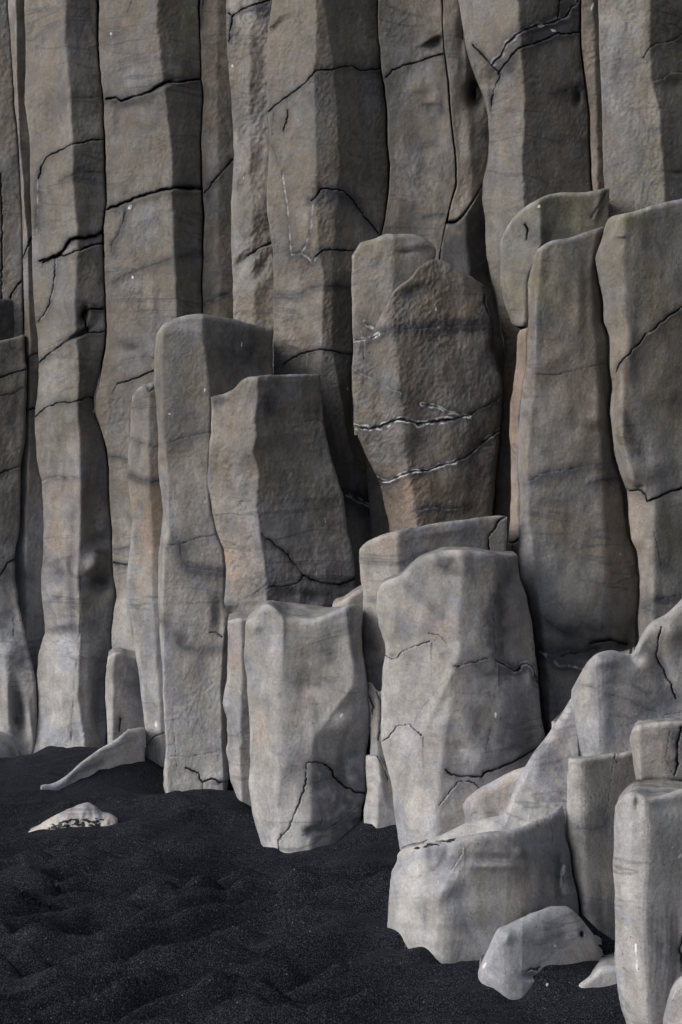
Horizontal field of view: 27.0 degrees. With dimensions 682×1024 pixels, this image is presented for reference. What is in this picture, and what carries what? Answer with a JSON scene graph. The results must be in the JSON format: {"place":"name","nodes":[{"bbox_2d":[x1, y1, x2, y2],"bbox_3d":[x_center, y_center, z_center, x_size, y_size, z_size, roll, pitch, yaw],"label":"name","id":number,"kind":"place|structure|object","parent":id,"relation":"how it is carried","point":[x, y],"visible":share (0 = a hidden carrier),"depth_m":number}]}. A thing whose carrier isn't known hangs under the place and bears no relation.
{"place":"outdoors","nodes":[
{"label":"outdoors","id":0,"kind":"place"},
{"bbox_2d":[0,738,625,1023],"bbox_3d":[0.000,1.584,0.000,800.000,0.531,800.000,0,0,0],"label":"ground","id":1,"kind":"structure","parent":0,"point":[156,904],"depth_m":5.30},
{"bbox_2d":[0,731,18,757],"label":"basalt boulder","id":2,"kind":"object","parent":1,"relation":"on","point":[8,748],"visible":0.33,"depth_m":9.46},
{"bbox_2d":[0,0,22,336],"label":"basalt column","id":3,"kind":"structure","parent":1,"relation":"on","point":[11,283],"depth_m":9.87},
{"bbox_2d":[0,297,24,340],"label":"basalt stump","id":4,"kind":"object","parent":1,"relation":"on","point":[7,323],"visible":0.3,"depth_m":9.82},
{"bbox_2d":[0,335,36,755],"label":"basalt stump","id":5,"kind":"object","parent":1,"relation":"on","point":[18,708],"visible":0.92,"depth_m":9.63},
{"bbox_2d":[7,0,44,718],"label":"basalt column","id":6,"kind":"structure","parent":1,"relation":"on","point":[28,556],"depth_m":9.77},
{"bbox_2d":[24,0,115,753],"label":"basalt column","id":7,"kind":"structure","parent":1,"relation":"on","point":[63,102],"depth_m":9.50},
{"bbox_2d":[28,802,117,832],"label":"pale rock","id":8,"kind":"object","parent":1,"relation":"on","point":[87,814],"visible":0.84,"depth_m":7.02},
{"bbox_2d":[41,727,144,789],"bbox_3d":[-1.435,1.442,8.297,0.305,0.326,0.983,0,0,33],"label":"basalt slab","id":9,"kind":"object","parent":1,"relation":"on","point":[127,746],"depth_m":8.25},
{"bbox_2d":[105,647,145,747],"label":"basalt stump","id":10,"kind":"object","parent":1,"relation":"on","point":[124,707],"visible":0.52,"depth_m":8.99},
{"bbox_2d":[126,382,165,766],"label":"basalt stump","id":11,"kind":"object","parent":1,"relation":"on","point":[147,514],"visible":0.62,"depth_m":8.58},
{"bbox_2d":[96,0,202,650],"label":"basalt column","id":12,"kind":"structure","parent":1,"relation":"on","point":[149,52],"depth_m":9.40},
{"bbox_2d":[154,314,272,792],"bbox_3d":[-0.755,0.300,8.540,0.712,2.886,0.916,0,0,0],"label":"basalt stump","id":13,"kind":"object","parent":1,"relation":"on","point":[200,360],"visible":0.59,"depth_m":8.11},
{"bbox_2d":[200,0,233,318],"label":"basalt column","id":14,"kind":"structure","parent":1,"relation":"on","point":[217,147],"depth_m":9.46},
{"bbox_2d":[223,612,250,805],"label":"basalt stump","id":15,"kind":"object","parent":1,"relation":"on","point":[235,703],"visible":0.44,"depth_m":7.47},
{"bbox_2d":[226,0,273,374],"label":"basalt column","id":16,"kind":"structure","parent":1,"relation":"on","point":[247,22],"depth_m":9.12},
{"bbox_2d":[207,374,354,612],"bbox_3d":[-0.340,0.540,8.288,0.845,2.669,0.883,0,0,0],"label":"basalt stump","id":17,"kind":"object","parent":1,"relation":"on","point":[277,501],"visible":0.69,"depth_m":7.96},
{"bbox_2d":[244,600,370,852],"bbox_3d":[-0.162,1.046,6.975,0.610,1.243,0.779,0,0,0],"label":"basalt stump","id":18,"kind":"object","parent":1,"relation":"on","point":[309,709],"visible":0.94,"depth_m":6.62},
{"bbox_2d":[267,0,387,587],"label":"basalt column","id":19,"kind":"structure","parent":1,"relation":"on","point":[327,184],"depth_m":8.77},
{"bbox_2d":[332,585,368,812],"bbox_3d":[0.051,1.095,7.399,0.196,1.443,0.402,0,0,0],"label":"basalt boulder","id":20,"kind":"object","parent":1,"relation":"on","point":[354,596],"visible":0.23,"depth_m":7.22},
{"bbox_2d":[368,682,386,766],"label":"basalt stump","id":21,"kind":"object","parent":1,"relation":"on","point":[374,698],"visible":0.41,"depth_m":6.67},
{"bbox_2d":[364,754,395,827],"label":"basalt stump","id":22,"kind":"object","parent":1,"relation":"on","point":[379,809],"visible":0.53,"depth_m":6.60},
{"bbox_2d":[353,259,502,538],"bbox_3d":[0.497,0.215,8.304,0.863,3.287,0.845,0,0,0],"label":"basalt rock","id":23,"kind":"object","parent":1,"relation":"on","point":[427,390],"visible":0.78,"depth_m":7.97},
{"bbox_2d":[351,234,435,436],"bbox_3d":[0.305,-1.006,8.263,0.494,1.150,0.535,0,0,0],"label":"basalt rock","id":24,"kind":"object","parent":23,"relation":"on","point":[384,266],"visible":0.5,"depth_m":8.04},
{"bbox_2d":[359,516,506,753],"bbox_3d":[0.467,0.944,7.158,0.759,1.852,0.839,0,0,0],"label":"basalt stump","id":25,"kind":"object","parent":1,"relation":"on","point":[383,557],"visible":0.24,"depth_m":6.82},
{"bbox_2d":[376,546,544,849],"bbox_3d":[0.550,0.893,6.705,0.778,1.456,0.824,0,0,0],"label":"basalt stump","id":26,"kind":"object","parent":1,"relation":"on","point":[461,721],"visible":0.9,"depth_m":6.36},
{"bbox_2d":[440,185,504,515],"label":"basalt block","id":27,"kind":"structure","parent":1,"relation":"on","point":[463,248],"depth_m":8.82},
{"bbox_2d":[443,0,488,223],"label":"basalt column","id":28,"kind":"structure","parent":27,"relation":"on","point":[469,121],"depth_m":8.83},
{"bbox_2d":[387,805,578,963],"bbox_3d":[0.582,1.391,5.538,0.818,0.568,1.103,0,0,0],"label":"basalt boulder","id":29,"kind":"object","parent":1,"relation":"on","point":[458,899],"visible":0.77,"depth_m":5.08},
{"bbox_2d":[463,767,524,822],"bbox_3d":[0.765,1.432,6.302,0.446,0.797,0.636,0,0,8],"label":"basalt boulder","id":30,"kind":"object","parent":1,"relation":"on","point":[491,799],"visible":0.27,"depth_m":6.01},
{"bbox_2d":[424,699,578,904],"bbox_3d":[0.663,1.231,5.893,0.694,1.003,1.121,0,0,0],"label":"basalt boulder","id":31,"kind":"object","parent":1,"relation":"on","point":[539,790],"visible":0.24,"depth_m":5.62},
{"bbox_2d":[458,0,590,550],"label":"basalt column","id":32,"kind":"structure","parent":1,"relation":"on","point":[525,58],"depth_m":8.42},
{"bbox_2d":[507,328,546,738],"bbox_3d":[1.056,0.421,7.760,0.290,2.801,0.664,0,0,8],"label":"basalt stump","id":33,"kind":"object","parent":1,"relation":"on","point":[515,406],"visible":0.18,"depth_m":7.47},
{"bbox_2d":[500,187,608,329],"bbox_3d":[1.209,-1.400,7.978,0.671,0.783,0.575,0,0,0],"label":"basalt stump","id":34,"kind":"object","parent":33,"relation":"on","point":[532,228],"visible":0.48,"depth_m":7.76},
{"bbox_2d":[478,906,603,999],"bbox_3d":[0.700,1.496,4.997,0.435,0.344,0.808,0,0,9],"label":"basalt boulder","id":35,"kind":"object","parent":1,"relation":"on","point":[520,951],"visible":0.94,"depth_m":4.67},
{"bbox_2d":[517,227,637,734],"bbox_3d":[1.242,0.202,7.446,0.602,3.346,0.987,0,0,9],"label":"basalt stump","id":36,"kind":"object","parent":1,"relation":"on","point":[577,565],"visible":0.83,"depth_m":7.03},
{"bbox_2d":[546,952,616,987],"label":"basalt boulder","id":37,"kind":"object","parent":1,"relation":"on","point":[603,974],"visible":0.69,"depth_m":4.61},
{"bbox_2d":[581,0,606,328],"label":"basalt column","id":38,"kind":"structure","parent":1,"relation":"on","point":[590,32],"depth_m":8.46},
{"bbox_2d":[566,749,635,939],"bbox_3d":[1.075,1.337,5.689,0.334,0.852,0.828,0,0,12],"label":"basalt boulder","id":39,"kind":"object","parent":1,"relation":"on","point":[597,785],"visible":0.51,"depth_m":5.33},
{"bbox_2d":[630,717,681,780],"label":"basalt boulder","id":40,"kind":"object","parent":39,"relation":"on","point":[656,746],"visible":0.96,"depth_m":4.96},
{"bbox_2d":[571,599,681,755],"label":"basalt boulder","id":41,"kind":"object","parent":1,"relation":"on","point":[616,696],"visible":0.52,"depth_m":5.71},
{"bbox_2d":[595,199,681,645],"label":"basalt stump","id":42,"kind":"object","parent":1,"relation":"on","point":[638,258],"visible":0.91,"depth_m":6.79},
{"bbox_2d":[598,0,681,479],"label":"basalt column","id":43,"kind":"structure","parent":1,"relation":"on","point":[640,46],"depth_m":8.06},
{"bbox_2d":[613,779,681,1023],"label":"basalt column","id":44,"kind":"structure","parent":1,"relation":"on","point":[647,865],"depth_m":4.23},
{"bbox_2d":[663,975,681,1023],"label":"basalt boulder","id":45,"kind":"object","parent":1,"relation":"on","point":[673,1013],"visible":0.99,"depth_m":3.98},
{"bbox_2d":[99,0,586,721],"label":"cliff","id":46,"kind":"structure","parent":0,"point":[201,174],"depth_m":10.14},
{"bbox_2d":[378,0,454,259],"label":"basalt column","id":47,"kind":"structure","parent":46,"relation":"attached to","point":[421,164],"depth_m":8.90}
]}

